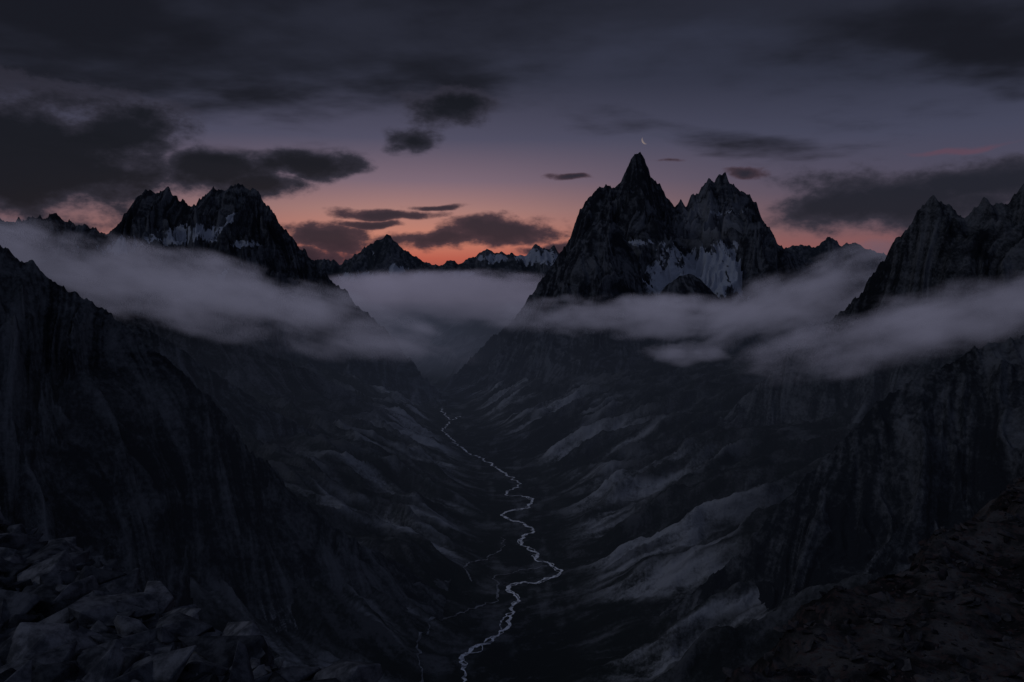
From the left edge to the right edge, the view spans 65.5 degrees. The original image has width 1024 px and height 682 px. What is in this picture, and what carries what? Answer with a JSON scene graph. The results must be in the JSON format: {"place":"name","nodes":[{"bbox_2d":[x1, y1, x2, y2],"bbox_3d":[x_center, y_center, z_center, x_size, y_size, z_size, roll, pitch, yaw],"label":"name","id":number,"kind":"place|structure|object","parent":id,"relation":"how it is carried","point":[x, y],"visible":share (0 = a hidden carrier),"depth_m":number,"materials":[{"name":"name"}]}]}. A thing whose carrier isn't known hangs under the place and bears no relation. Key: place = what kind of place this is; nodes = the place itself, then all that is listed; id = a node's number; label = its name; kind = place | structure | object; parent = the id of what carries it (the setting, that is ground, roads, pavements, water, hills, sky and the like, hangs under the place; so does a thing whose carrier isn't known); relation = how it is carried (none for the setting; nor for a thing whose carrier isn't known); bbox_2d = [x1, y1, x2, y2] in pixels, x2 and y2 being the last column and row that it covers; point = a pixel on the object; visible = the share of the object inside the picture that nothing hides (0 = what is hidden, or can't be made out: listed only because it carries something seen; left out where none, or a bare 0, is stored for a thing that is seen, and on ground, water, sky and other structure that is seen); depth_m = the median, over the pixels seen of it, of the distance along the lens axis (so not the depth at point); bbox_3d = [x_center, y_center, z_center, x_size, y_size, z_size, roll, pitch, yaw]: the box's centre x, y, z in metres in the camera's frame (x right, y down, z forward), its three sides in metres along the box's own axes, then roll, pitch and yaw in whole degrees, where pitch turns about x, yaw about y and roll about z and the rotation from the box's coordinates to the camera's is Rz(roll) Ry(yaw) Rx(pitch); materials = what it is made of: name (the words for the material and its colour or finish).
{"place":"outdoors","nodes":[
{"label":"outdoors","id":0,"kind":"place"},
{"bbox_2d":[0,507,382,681],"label":"boulder field","id":1,"kind":"structure","parent":0,"point":[70,611],"depth_m":54.04,"materials":[{"name":"grey stone"}]},
{"bbox_2d":[0,183,448,408],"bbox_3d":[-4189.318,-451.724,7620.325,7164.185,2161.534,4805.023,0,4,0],"label":"snowy mountain ridge","id":2,"kind":"structure","parent":0,"point":[234,263],"depth_m":7389.10,"materials":[{"name":"grey stone"}]},
{"bbox_2d":[0,245,450,633],"bbox_3d":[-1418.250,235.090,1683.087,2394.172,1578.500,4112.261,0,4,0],"label":"mountain slope","id":3,"kind":"structure","parent":0,"point":[125,446],"depth_m":2187.62,"materials":[{"name":"grey stone"}]},
{"bbox_2d":[118,321,316,441],"bbox_3d":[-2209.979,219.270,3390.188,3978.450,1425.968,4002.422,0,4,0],"label":"spur","id":4,"kind":"structure","parent":3,"relation":"attached to","point":[248,412],"depth_m":3993.68,"materials":[{"name":"grey stone"}]},
{"bbox_2d":[416,565,546,681],"bbox_3d":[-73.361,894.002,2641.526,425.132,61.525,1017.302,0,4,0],"label":"stream","id":5,"kind":"structure","parent":0,"point":[429,620],"depth_m":2518.39,"materials":[{"name":"liquid"}]},
{"bbox_2d":[463,537,505,580],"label":"stream","id":6,"kind":"structure","parent":0,"point":[479,560],"depth_m":3150.16,"materials":[{"name":"liquid"}]},
{"bbox_2d":[441,422,562,681],"bbox_3d":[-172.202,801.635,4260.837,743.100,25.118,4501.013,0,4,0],"label":"river","id":7,"kind":"structure","parent":0,"point":[461,657],"depth_m":2999.74,"materials":[{"name":"liquid"}]},
{"bbox_2d":[0,0,1023,265],"label":"sky","id":8,"kind":"structure","parent":0,"point":[454,130],"materials":[{"name":"grey"}]},
{"bbox_2d":[190,307,878,681],"bbox_3d":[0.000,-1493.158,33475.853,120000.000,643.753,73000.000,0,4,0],"label":"valley ground","id":9,"kind":"structure","parent":0,"point":[650,489],"depth_m":3335.16,"materials":[{"name":"grey stone"}]},
{"bbox_2d":[0,524,279,677],"bbox_3d":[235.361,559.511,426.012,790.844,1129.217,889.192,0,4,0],"label":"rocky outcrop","id":10,"kind":"object","parent":9,"relation":"on","point":[3,529],"depth_m":83.00,"materials":[{"name":"grey stone"}]},
{"bbox_2d":[97,306,375,407],"bbox_3d":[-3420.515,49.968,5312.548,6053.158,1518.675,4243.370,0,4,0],"label":"valley wall","id":11,"kind":"structure","parent":9,"relation":"on","point":[235,363],"depth_m":5376.95,"materials":[{"name":"grey stone"}]},
{"bbox_2d":[660,335,1023,619],"bbox_3d":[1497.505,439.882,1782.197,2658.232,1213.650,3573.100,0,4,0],"label":"spur","id":12,"kind":"structure","parent":9,"relation":"on","point":[887,484],"depth_m":2177.57,"materials":[{"name":"grey stone"}]},
{"bbox_2d":[715,184,1023,428],"bbox_3d":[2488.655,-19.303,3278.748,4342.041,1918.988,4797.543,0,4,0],"label":"valley wall","id":13,"kind":"structure","parent":9,"relation":"on","point":[944,285],"depth_m":3933.00,"materials":[{"name":"grey stone"}]},
{"bbox_2d":[724,481,1023,681],"bbox_3d":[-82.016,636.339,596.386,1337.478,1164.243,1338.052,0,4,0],"label":"heath outcrop","id":14,"kind":"object","parent":9,"relation":"on","point":[867,636],"visible":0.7,"depth_m":254.04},
{"bbox_2d":[722,476,1023,681],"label":"scattered boulders","id":15,"kind":"object","parent":14,"relation":"on","point":[944,555],"visible":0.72,"depth_m":252.74,"materials":[{"name":"grey stone"}]},
{"bbox_2d":[312,234,886,329],"bbox_3d":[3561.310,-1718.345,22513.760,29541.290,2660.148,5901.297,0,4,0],"label":"distant mountain range","id":16,"kind":"structure","parent":0,"point":[387,277],"depth_m":22275.32,"materials":[{"name":"grey stone"}]},
{"bbox_2d":[431,152,862,390],"bbox_3d":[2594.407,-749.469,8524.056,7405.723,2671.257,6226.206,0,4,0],"label":"glacier mountain","id":17,"kind":"structure","parent":0,"point":[699,235],"depth_m":8554.49,"materials":[{"name":"grey stone"}]},
{"bbox_2d":[488,214,648,390],"bbox_3d":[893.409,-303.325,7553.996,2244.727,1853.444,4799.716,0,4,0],"label":"rock buttress","id":18,"kind":"object","parent":17,"relation":"attached to","point":[586,314],"visible":0.38,"depth_m":7406.27,"materials":[{"name":"grey stone"}]},
{"bbox_2d":[644,274,773,362],"bbox_3d":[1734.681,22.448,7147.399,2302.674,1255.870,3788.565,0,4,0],"label":"rock dome","id":19,"kind":"object","parent":17,"relation":"attached to","point":[689,313],"visible":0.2,"depth_m":7117.45,"materials":[{"name":"grey stone"}]},
{"bbox_2d":[736,222,847,344],"bbox_3d":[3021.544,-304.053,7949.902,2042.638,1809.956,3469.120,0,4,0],"label":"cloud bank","id":20,"kind":"object","parent":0,"point":[792,302],"visible":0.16,"depth_m":7898.82,"materials":[{"name":"cloud"},{"name":"water vapor"}]}
]}

